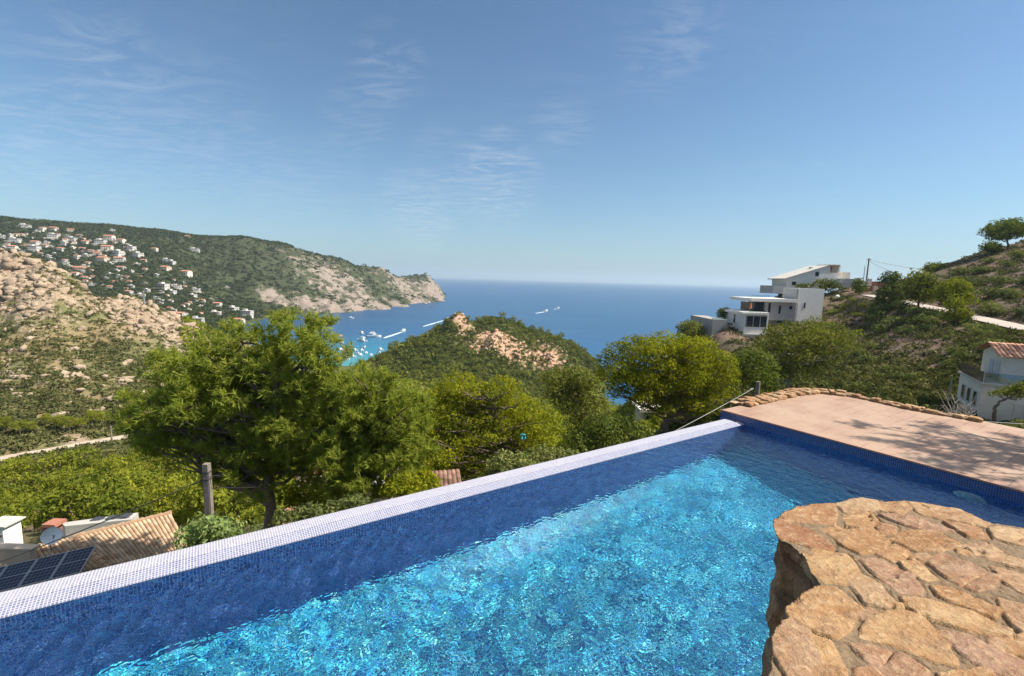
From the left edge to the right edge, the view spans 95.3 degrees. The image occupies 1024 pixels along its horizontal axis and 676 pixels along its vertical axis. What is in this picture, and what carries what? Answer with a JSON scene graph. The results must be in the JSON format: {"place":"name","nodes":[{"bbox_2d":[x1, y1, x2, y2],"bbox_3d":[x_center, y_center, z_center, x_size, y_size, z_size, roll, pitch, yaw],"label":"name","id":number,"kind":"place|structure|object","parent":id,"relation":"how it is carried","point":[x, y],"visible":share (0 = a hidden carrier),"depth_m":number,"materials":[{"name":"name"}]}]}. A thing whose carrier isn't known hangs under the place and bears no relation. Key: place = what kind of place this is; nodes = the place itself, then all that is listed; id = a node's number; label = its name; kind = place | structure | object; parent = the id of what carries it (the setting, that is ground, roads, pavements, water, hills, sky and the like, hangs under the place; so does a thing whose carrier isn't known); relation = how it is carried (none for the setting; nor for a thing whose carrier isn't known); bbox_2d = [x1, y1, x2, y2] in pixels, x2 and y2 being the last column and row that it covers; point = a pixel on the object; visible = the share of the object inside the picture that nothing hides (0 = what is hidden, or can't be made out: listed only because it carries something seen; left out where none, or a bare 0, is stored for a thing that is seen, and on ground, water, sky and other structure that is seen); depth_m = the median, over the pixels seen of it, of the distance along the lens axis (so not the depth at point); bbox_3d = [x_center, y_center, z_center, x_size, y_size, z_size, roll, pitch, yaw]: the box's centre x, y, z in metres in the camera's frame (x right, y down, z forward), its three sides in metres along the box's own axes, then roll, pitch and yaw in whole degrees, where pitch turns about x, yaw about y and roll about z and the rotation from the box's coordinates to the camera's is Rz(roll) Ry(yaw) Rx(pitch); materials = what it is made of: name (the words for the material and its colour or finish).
{"place":"outdoors","nodes":[
{"label":"outdoors","id":0,"kind":"place"},
{"bbox_2d":[0,435,126,460],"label":"dirt road","id":1,"kind":"structure","parent":0,"point":[73,445],"depth_m":120.62,"materials":[{"name":"beige soil"}]},
{"bbox_2d":[0,251,276,456],"bbox_3d":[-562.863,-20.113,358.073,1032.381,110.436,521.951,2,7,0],"label":"rocky hill","id":2,"kind":"structure","parent":0,"point":[16,316],"depth_m":212.45,"materials":[{"name":"beige stone"}]},
{"bbox_2d":[10,419,27,434],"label":"pine tree","id":3,"kind":"object","parent":2,"relation":"on","point":[21,423],"visible":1,"depth_m":120.52,"materials":[{"name":"green plant"}]},
{"bbox_2d":[61,415,76,430],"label":"pine tree","id":4,"kind":"object","parent":2,"relation":"on","point":[66,419],"visible":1,"depth_m":126.39,"materials":[{"name":"green plant"}]},
{"bbox_2d":[0,248,195,340],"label":"crags","id":5,"kind":"structure","parent":2,"relation":"on","point":[9,287],"depth_m":241.06,"materials":[{"name":"beige stone"}]},
{"bbox_2d":[0,248,199,419],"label":"boulders","id":6,"kind":"object","parent":2,"relation":"on","point":[34,306],"visible":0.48,"depth_m":201.86,"materials":[{"name":"beige stone"}]},
{"bbox_2d":[0,250,236,475],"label":"hillside scrub","id":7,"kind":"object","parent":2,"relation":"on","point":[29,403],"visible":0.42,"depth_m":161.42,"materials":[{"name":"green plant"}]},
{"bbox_2d":[0,219,445,335],"bbox_3d":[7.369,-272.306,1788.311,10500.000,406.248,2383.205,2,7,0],"label":"headland hill","id":8,"kind":"structure","parent":0,"point":[303,301],"depth_m":1193.06,"materials":[{"name":"beige stone"}]},
{"bbox_2d":[0,215,445,332],"bbox_3d":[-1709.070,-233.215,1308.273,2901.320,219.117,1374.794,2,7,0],"label":"woods","id":9,"kind":"object","parent":8,"relation":"on","point":[212,318],"visible":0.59,"depth_m":1024.59,"materials":[{"name":"green plant"}]},
{"bbox_2d":[287,314,644,426],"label":"cove hill","id":10,"kind":"structure","parent":0,"point":[457,319],"depth_m":410.17,"materials":[{"name":"beige stone"}]},
{"bbox_2d":[176,315,686,532],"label":"valley scrub","id":11,"kind":"object","parent":10,"relation":"on","point":[250,514],"visible":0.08,"depth_m":175.14,"materials":[{"name":"green plant"}]},
{"bbox_2d":[356,311,605,405],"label":"cove scrub","id":12,"kind":"object","parent":10,"relation":"on","point":[396,359],"visible":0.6,"depth_m":396.31,"materials":[{"name":"green plant"}]},
{"bbox_2d":[449,313,567,368],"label":"cliff rocks","id":13,"kind":"object","parent":10,"relation":"on","point":[518,354],"visible":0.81,"depth_m":411.20,"materials":[{"name":"beige stone"}]},
{"bbox_2d":[0,0,1023,288],"label":"sky","id":14,"kind":"structure","parent":0,"point":[686,142],"materials":[{"name":"blue"}]},
{"bbox_2d":[2,394,1023,543],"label":"garden terrain","id":15,"kind":"structure","parent":0,"point":[31,535],"depth_m":60.47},
{"bbox_2d":[0,516,25,542],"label":"white outbuilding","id":16,"kind":"structure","parent":15,"relation":"on","point":[10,529],"depth_m":27.26,"materials":[{"name":"paint"}]},
{"bbox_2d":[0,487,33,514],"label":"pine tree","id":17,"kind":"object","parent":15,"relation":"on","point":[20,498],"visible":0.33,"depth_m":52.15,"materials":[{"name":"green plant"}]},
{"bbox_2d":[0,501,33,536],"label":"pine tree","id":18,"kind":"object","parent":15,"relation":"on","point":[12,509],"visible":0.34,"depth_m":43.44,"materials":[{"name":"green plant"}]},
{"bbox_2d":[0,472,49,519],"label":"bush","id":19,"kind":"object","parent":15,"relation":"on","point":[32,481],"visible":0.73,"depth_m":67.17,"materials":[{"name":"green plant"}]},
{"bbox_2d":[0,453,49,482],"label":"pine tree","id":20,"kind":"object","parent":15,"relation":"on","point":[13,465],"visible":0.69,"depth_m":77.23,"materials":[{"name":"green plant"}]},
{"bbox_2d":[26,493,45,531],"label":"pine tree","id":21,"kind":"object","parent":15,"relation":"on","point":[36,497],"visible":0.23,"depth_m":62.03,"materials":[{"name":"green plant"}]},
{"bbox_2d":[26,450,81,484],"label":"pine tree","id":22,"kind":"object","parent":15,"relation":"on","point":[62,461],"visible":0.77,"depth_m":77.14,"materials":[{"name":"green plant"}]},
{"bbox_2d":[32,496,88,536],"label":"pine tree","id":23,"kind":"object","parent":15,"relation":"on","point":[57,516],"visible":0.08,"depth_m":47.03,"materials":[{"name":"green plant"}]},
{"bbox_2d":[23,476,110,529],"bbox_3d":[-39.891,16.993,42.462,5.677,8.396,4.492,0,7,-11],"label":"pine tree","id":24,"kind":"object","parent":15,"relation":"on","point":[67,493],"visible":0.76,"depth_m":41.76,"materials":[{"name":"green plant"}]},
{"bbox_2d":[46,467,92,488],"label":"pine tree","id":25,"kind":"object","parent":15,"relation":"on","point":[57,484],"visible":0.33,"depth_m":70.86,"materials":[{"name":"green plant"}]},
{"bbox_2d":[71,446,101,475],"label":"pine tree","id":26,"kind":"object","parent":15,"relation":"on","point":[82,463],"visible":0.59,"depth_m":87.69,"materials":[{"name":"green plant"}]},
{"bbox_2d":[0,510,186,591],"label":"sandy roofed house","id":27,"kind":"structure","parent":15,"relation":"on","point":[136,539],"depth_m":22.10,"materials":[{"name":"tile"}]},
{"bbox_2d":[0,558,37,591],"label":"solar panel","id":28,"kind":"object","parent":27,"relation":"on","point":[12,576],"visible":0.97,"depth_m":19.57,"materials":[{"name":"glass"}]},
{"bbox_2d":[19,552,66,586],"bbox_3d":[-19.812,9.837,19.791,1.083,0.180,1.351,-10,30,-12],"label":"solar panel","id":29,"kind":"object","parent":27,"relation":"on","point":[42,569],"visible":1,"depth_m":19.71,"materials":[{"name":"glass"}]},
{"bbox_2d":[40,527,62,552],"bbox_3d":[-20.628,9.156,20.949,0.571,1.281,0.591,0,7,-11],"label":"satellite dish","id":30,"kind":"object","parent":27,"relation":"attached to","point":[50,534],"visible":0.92,"depth_m":20.95,"materials":[{"name":"grey metal"}]},
{"bbox_2d":[50,545,95,579],"bbox_3d":[-18.744,9.647,20.015,1.083,0.180,1.351,-10,30,-12],"label":"solar panel","id":31,"kind":"object","parent":27,"relation":"on","point":[73,562],"visible":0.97,"depth_m":19.93,"materials":[{"name":"glass"}]},
{"bbox_2d":[62,513,138,538],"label":"flat roofed outbuilding","id":32,"kind":"structure","parent":15,"relation":"on","point":[71,527],"depth_m":28.85,"materials":[{"name":"paint"}]},
{"bbox_2d":[63,465,137,518],"bbox_3d":[-41.084,17.716,46.634,5.961,9.435,5.409,-1,8,-17],"label":"bush","id":33,"kind":"object","parent":15,"relation":"on","point":[114,479],"visible":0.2,"depth_m":46.46,"materials":[{"name":"green plant"}]},
{"bbox_2d":[79,457,129,479],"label":"pine tree","id":34,"kind":"object","parent":15,"relation":"on","point":[110,464],"visible":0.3,"depth_m":78.09,"materials":[{"name":"green plant"}]},
{"bbox_2d":[86,483,147,517],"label":"pine tree","id":35,"kind":"object","parent":15,"relation":"on","point":[113,506],"visible":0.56,"depth_m":41.27,"materials":[{"name":"green plant"}]},
{"bbox_2d":[88,468,147,518],"bbox_3d":[-46.260,20.015,53.845,6.072,8.917,6.343,3,7,10],"label":"bush","id":36,"kind":"object","parent":15,"relation":"on","point":[134,486],"visible":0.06,"depth_m":54.73,"materials":[{"name":"green plant"}]},
{"bbox_2d":[99,466,154,502],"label":"pine tree","id":37,"kind":"object","parent":15,"relation":"on","point":[143,481],"visible":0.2,"depth_m":58.00,"materials":[{"name":"green plant"}]},
{"bbox_2d":[129,460,161,477],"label":"pine tree","id":38,"kind":"object","parent":15,"relation":"on","point":[136,466],"visible":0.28,"depth_m":78.36,"materials":[{"name":"green plant"}]},
{"bbox_2d":[129,467,165,508],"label":"pine tree","id":39,"kind":"object","parent":15,"relation":"on","point":[154,472],"visible":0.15,"depth_m":64.17,"materials":[{"name":"green plant"}]},
{"bbox_2d":[134,486,165,516],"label":"pine tree","id":40,"kind":"object","parent":15,"relation":"on","point":[143,512],"visible":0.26,"depth_m":53.77,"materials":[{"name":"green plant"}]},
{"bbox_2d":[145,473,179,504],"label":"pine tree","id":41,"kind":"object","parent":15,"relation":"on","point":[156,479],"visible":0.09,"depth_m":61.50,"materials":[{"name":"green plant"}]},
{"bbox_2d":[154,449,186,477],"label":"pine tree","id":42,"kind":"object","parent":15,"relation":"on","point":[171,471],"visible":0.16,"depth_m":85.08,"materials":[{"name":"green plant"}]},
{"bbox_2d":[147,472,196,526],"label":"pine tree","id":43,"kind":"object","parent":15,"relation":"on","point":[171,487],"visible":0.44,"depth_m":49.72,"materials":[{"name":"green plant"}]},
{"bbox_2d":[151,499,196,527],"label":"pine tree","id":44,"kind":"object","parent":15,"relation":"on","point":[177,512],"visible":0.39,"depth_m":42.91,"materials":[{"name":"green plant"}]},
{"bbox_2d":[172,466,236,516],"bbox_3d":[-26.927,15.195,41.598,4.571,7.972,5.037,2,7,1],"label":"bush","id":45,"kind":"object","parent":15,"relation":"on","point":[195,502],"visible":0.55,"depth_m":40.41,"materials":[{"name":"green plant"}]},
{"bbox_2d":[170,511,246,549],"bbox_3d":[-9.282,8.550,14.457,2.696,6.982,1.954,2,7,0],"label":"leafy bush","id":46,"kind":"object","parent":15,"relation":"on","point":[206,530],"visible":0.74,"depth_m":13.68,"materials":[{"name":"green plant"}]},
{"bbox_2d":[201,462,219,519],"bbox_3d":[-9.870,6.578,15.489,0.580,5.038,0.230,2,7,0],"label":"utility pole","id":47,"kind":"object","parent":15,"relation":"on","point":[207,476],"visible":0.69,"depth_m":15.21,"materials":[{"name":"concrete"}]},
{"bbox_2d":[0,479,201,561],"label":"cable","id":48,"kind":"object","parent":47,"relation":"attached to","point":[99,523],"visible":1,"depth_m":14.26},
{"bbox_2d":[214,486,255,524],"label":"pine tree","id":49,"kind":"object","parent":15,"relation":"on","point":[244,501],"visible":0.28,"depth_m":47.29,"materials":[{"name":"green plant"}]},
{"bbox_2d":[102,305,379,528],"bbox_3d":[-11.047,4.534,18.923,12.199,11.958,5.420,2,7,0],"label":"pine tree","id":50,"kind":"object","parent":15,"relation":"on","point":[253,437],"visible":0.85,"depth_m":17.73,"materials":[{"name":"green plant"}]},
{"bbox_2d":[275,481,345,510],"bbox_3d":[-8.635,8.136,20.745,3.478,4.238,2.099,2,7,0],"label":"leafy bush","id":51,"kind":"object","parent":15,"relation":"on","point":[297,497],"visible":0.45,"depth_m":20.18,"materials":[{"name":"green plant"}]},
{"bbox_2d":[268,492,374,527],"bbox_3d":[-6.266,7.643,15.667,3.230,5.430,1.903,2,7,0],"label":"leafy bush","id":52,"kind":"object","parent":15,"relation":"on","point":[286,516],"visible":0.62,"depth_m":15.03,"materials":[{"name":"green plant"}]},
{"bbox_2d":[298,361,443,505],"bbox_3d":[-5.399,5.425,17.984,5.852,9.474,4.446,2,7,0],"label":"pine tree","id":53,"kind":"object","parent":15,"relation":"on","point":[391,437],"visible":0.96,"depth_m":16.84,"materials":[{"name":"green plant"}]},
{"bbox_2d":[379,470,429,499],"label":"leafy bush","id":54,"kind":"object","parent":15,"relation":"on","point":[403,484],"visible":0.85,"depth_m":15.53,"materials":[{"name":"green plant"}]},
{"bbox_2d":[364,467,461,502],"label":"brown roofed house","id":55,"kind":"structure","parent":15,"relation":"on","point":[450,477],"depth_m":24.78,"materials":[{"name":"tile"}]},
{"bbox_2d":[411,467,442,490],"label":"leafy bush","id":56,"kind":"object","parent":15,"relation":"on","point":[431,480],"visible":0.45,"depth_m":16.89,"materials":[{"name":"green plant"}]},
{"bbox_2d":[405,370,571,480],"bbox_3d":[-1.500,6.384,28.188,10.550,8.997,5.490,2,7,0],"label":"pine tree","id":57,"kind":"object","parent":15,"relation":"on","point":[484,446],"visible":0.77,"depth_m":27.63,"materials":[{"name":"green plant"}]},
{"bbox_2d":[481,448,541,476],"bbox_3d":[0.109,6.487,16.938,2.607,5.314,2.179,2,7,0],"label":"leafy bush","id":58,"kind":"object","parent":15,"relation":"on","point":[506,462],"visible":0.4,"depth_m":16.29,"materials":[{"name":"green plant"}]},
{"bbox_2d":[0,409,1023,675],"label":"swimming pool","id":59,"kind":"structure","parent":15,"relation":"on","point":[648,557],"depth_m":5.29,"materials":[{"name":"liquid"}]},
{"bbox_2d":[761,497,1023,675],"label":"stone wall","id":60,"kind":"structure","parent":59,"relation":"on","point":[860,586],"depth_m":1.57,"materials":[{"name":"beige stone"}]},
{"bbox_2d":[519,443,587,462],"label":"leafy bush","id":61,"kind":"object","parent":15,"relation":"on","point":[552,452],"visible":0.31,"depth_m":21.47,"materials":[{"name":"green plant"}]},
{"bbox_2d":[536,365,614,446],"bbox_3d":[4.569,6.005,32.975,6.216,8.385,4.806,2,7,0],"label":"pine tree","id":62,"kind":"object","parent":15,"relation":"on","point":[578,386],"visible":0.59,"depth_m":32.23,"materials":[{"name":"green plant"}]},
{"bbox_2d":[187,397,1023,542],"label":"garden undergrowth","id":63,"kind":"object","parent":15,"relation":"on","point":[260,525],"visible":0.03,"depth_m":40.09,"materials":[{"name":"green plant"}]},
{"bbox_2d":[558,411,655,452],"bbox_3d":[5.755,6.634,29.107,6.154,4.468,4.141,2,7,0],"label":"leafy bush","id":64,"kind":"object","parent":15,"relation":"on","point":[609,431],"visible":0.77,"depth_m":28.18,"materials":[{"name":"green plant"}]},
{"bbox_2d":[631,401,664,421],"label":"ochre garden house","id":65,"kind":"structure","parent":15,"relation":"on","point":[639,413],"depth_m":51.83,"materials":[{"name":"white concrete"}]},
{"bbox_3d":[12.344,6.236,9.593,7.950,7.670,12.762,-3,9,-33],"label":"terrace retaining wall","id":66,"kind":"object","parent":15,"relation":"on","visible":0},
{"bbox_2d":[723,394,1023,489],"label":"terrace paving","id":67,"kind":"structure","parent":66,"relation":"on","point":[990,452],"depth_m":10.55,"materials":[{"name":"stone"}]},
{"bbox_2d":[729,388,982,422],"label":"stone kerb","id":68,"kind":"structure","parent":67,"relation":"on","point":[764,398],"depth_m":13.04,"materials":[{"name":"beige stone"}]},
{"bbox_2d":[244,278,833,406],"bbox_3d":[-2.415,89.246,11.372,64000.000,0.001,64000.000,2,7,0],"label":"sea","id":69,"kind":"structure","parent":0,"point":[592,317],"depth_m":1387.49,"materials":[{"name":"liquid"}]},
{"bbox_2d":[660,242,1023,433],"bbox_3d":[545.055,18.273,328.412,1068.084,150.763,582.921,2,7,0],"label":"steep hillside","id":70,"kind":"structure","parent":0,"point":[720,336],"depth_m":114.44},
{"bbox_2d":[591,329,741,432],"bbox_3d":[12.757,4.091,38.930,13.145,9.755,6.551,2,7,0],"label":"umbrella pine","id":71,"kind":"object","parent":70,"relation":"on","point":[638,377],"visible":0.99,"depth_m":38.02,"materials":[{"name":"green plant"}]},
{"bbox_2d":[675,320,706,339],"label":"pine tree","id":72,"kind":"object","parent":70,"relation":"on","point":[690,327],"visible":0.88,"depth_m":131.43,"materials":[{"name":"green plant"}]},
{"bbox_2d":[690,315,727,336],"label":"retaining wall","id":73,"kind":"structure","parent":70,"relation":"on","point":[713,325],"depth_m":130.09,"materials":[{"name":"white paint"}]},
{"bbox_2d":[729,346,785,396],"bbox_3d":[21.104,3.567,40.854,5.192,6.007,4.699,2,7,0],"label":"pine tree","id":74,"kind":"object","parent":70,"relation":"on","point":[753,358],"visible":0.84,"depth_m":39.78,"materials":[{"name":"green plant"}]},
{"bbox_2d":[723,288,824,337],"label":"modern house","id":75,"kind":"structure","parent":70,"relation":"on","point":[797,304],"depth_m":128.91,"materials":[{"name":"white paint"}]},
{"bbox_2d":[742,315,865,388],"bbox_3d":[28.328,2.431,45.706,12.910,9.418,5.831,2,7,0],"label":"pine tree","id":76,"kind":"object","parent":70,"relation":"on","point":[794,364],"visible":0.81,"depth_m":44.84,"materials":[{"name":"green plant"}]},
{"bbox_2d":[760,265,853,293],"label":"white villa","id":77,"kind":"object","parent":70,"relation":"on","point":[805,275],"visible":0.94,"depth_m":150.50,"materials":[{"name":"white paint"}]},
{"bbox_2d":[795,277,843,294],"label":"hedge bush","id":78,"kind":"object","parent":70,"relation":"on","point":[830,284],"visible":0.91,"depth_m":147.26,"materials":[{"name":"green plant"}]},
{"bbox_2d":[658,239,1023,429],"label":"slope scrub","id":79,"kind":"object","parent":70,"relation":"on","point":[853,373],"visible":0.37,"depth_m":67.05,"materials":[{"name":"green plant"}]},
{"bbox_2d":[850,277,868,294],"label":"shrub","id":80,"kind":"object","parent":70,"relation":"on","point":[858,286],"visible":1,"depth_m":142.17,"materials":[{"name":"green plant"}]},
{"bbox_2d":[863,279,883,291],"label":"brick wall","id":81,"kind":"structure","parent":70,"relation":"on","point":[872,285],"depth_m":145.64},
{"bbox_2d":[869,321,890,333],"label":"shrub","id":82,"kind":"object","parent":70,"relation":"on","point":[882,327],"visible":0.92,"depth_m":97.77,"materials":[{"name":"green plant"}]},
{"bbox_2d":[862,270,910,316],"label":"pine tree","id":83,"kind":"object","parent":70,"relation":"on","point":[892,283],"visible":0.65,"depth_m":109.97,"materials":[{"name":"green plant"}]},
{"bbox_2d":[880,315,909,325],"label":"shrub","id":84,"kind":"object","parent":70,"relation":"on","point":[898,319],"visible":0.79,"depth_m":98.03,"materials":[{"name":"green plant"}]},
{"bbox_2d":[892,300,918,312],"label":"shrub","id":85,"kind":"object","parent":70,"relation":"on","point":[902,306],"visible":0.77,"depth_m":104.31,"materials":[{"name":"green plant"}]},
{"bbox_2d":[891,371,921,379],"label":"shrub","id":86,"kind":"object","parent":70,"relation":"on","point":[909,375],"visible":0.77,"depth_m":55.27,"materials":[{"name":"green plant"}]},
{"bbox_2d":[905,313,929,324],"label":"shrub","id":87,"kind":"object","parent":70,"relation":"on","point":[916,318],"visible":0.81,"depth_m":92.56,"materials":[{"name":"green plant"}]},
{"bbox_2d":[893,268,942,308],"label":"pine tree","id":88,"kind":"object","parent":70,"relation":"on","point":[918,285],"visible":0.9,"depth_m":102.16,"materials":[{"name":"green plant"}]},
{"bbox_2d":[812,258,1023,402],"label":"scree","id":89,"kind":"structure","parent":70,"relation":"on","point":[921,323],"depth_m":84.88,"materials":[{"name":"beige stone"}]},
{"bbox_2d":[905,306,934,316],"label":"shrub","id":90,"kind":"object","parent":70,"relation":"on","point":[915,310],"visible":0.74,"depth_m":97.93,"materials":[{"name":"green plant"}]},
{"bbox_2d":[922,261,946,271],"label":"shrub","id":91,"kind":"object","parent":70,"relation":"on","point":[933,267],"visible":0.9,"depth_m":146.67,"materials":[{"name":"green plant"}]},
{"bbox_2d":[929,276,984,306],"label":"pine tree","id":92,"kind":"object","parent":70,"relation":"on","point":[955,287],"visible":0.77,"depth_m":93.66,"materials":[{"name":"green plant"}]},
{"bbox_2d":[940,296,974,324],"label":"shrub","id":93,"kind":"object","parent":70,"relation":"on","point":[955,313],"visible":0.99,"depth_m":84.98,"materials":[{"name":"green plant"}]},
{"bbox_2d":[949,349,975,359],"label":"shrub","id":94,"kind":"object","parent":70,"relation":"on","point":[962,355],"visible":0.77,"depth_m":60.18,"materials":[{"name":"green plant"}]},
{"bbox_2d":[945,275,989,285],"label":"shrub","id":95,"kind":"object","parent":70,"relation":"on","point":[965,278],"visible":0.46,"depth_m":117.87,"materials":[{"name":"green plant"}]},
{"bbox_2d":[956,341,1023,423],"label":"tiled house","id":96,"kind":"structure","parent":70,"relation":"on","point":[1002,364],"depth_m":40.92,"materials":[{"name":"white paint"}]},
{"bbox_2d":[978,240,1002,253],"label":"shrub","id":97,"kind":"object","parent":70,"relation":"on","point":[990,246],"visible":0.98,"depth_m":141.59,"materials":[{"name":"green plant"}]},
{"bbox_2d":[978,300,1010,315],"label":"shrub","id":98,"kind":"object","parent":70,"relation":"on","point":[994,308],"visible":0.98,"depth_m":92.95,"materials":[{"name":"green plant"}]},
{"bbox_2d":[977,287,1015,298],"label":"shrub","id":99,"kind":"object","parent":70,"relation":"on","point":[998,292],"visible":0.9,"depth_m":102.31,"materials":[{"name":"green plant"}]},
{"bbox_2d":[976,217,1023,249],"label":"umbrella pine","id":100,"kind":"object","parent":70,"relation":"on","point":[1007,230],"visible":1,"depth_m":142.86,"materials":[{"name":"green plant"}]},
{"bbox_2d":[987,275,1015,284],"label":"shrub","id":101,"kind":"object","parent":70,"relation":"on","point":[998,279],"visible":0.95,"depth_m":111.54,"materials":[{"name":"green plant"}]},
{"bbox_2d":[985,378,1023,423],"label":"pine tree","id":102,"kind":"object","parent":70,"relation":"on","point":[1018,389],"visible":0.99,"depth_m":36.58,"materials":[{"name":"green plant"}]},
{"bbox_2d":[865,295,1023,329],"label":"hill road","id":103,"kind":"structure","parent":0,"point":[1000,322],"depth_m":87.62,"materials":[{"name":"concrete"}]},
{"bbox_2d":[931,390,981,415],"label":"bare shrub","id":104,"kind":"object","parent":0,"point":[960,409],"visible":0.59,"depth_m":15.53,"materials":[{"name":"grey plant"}]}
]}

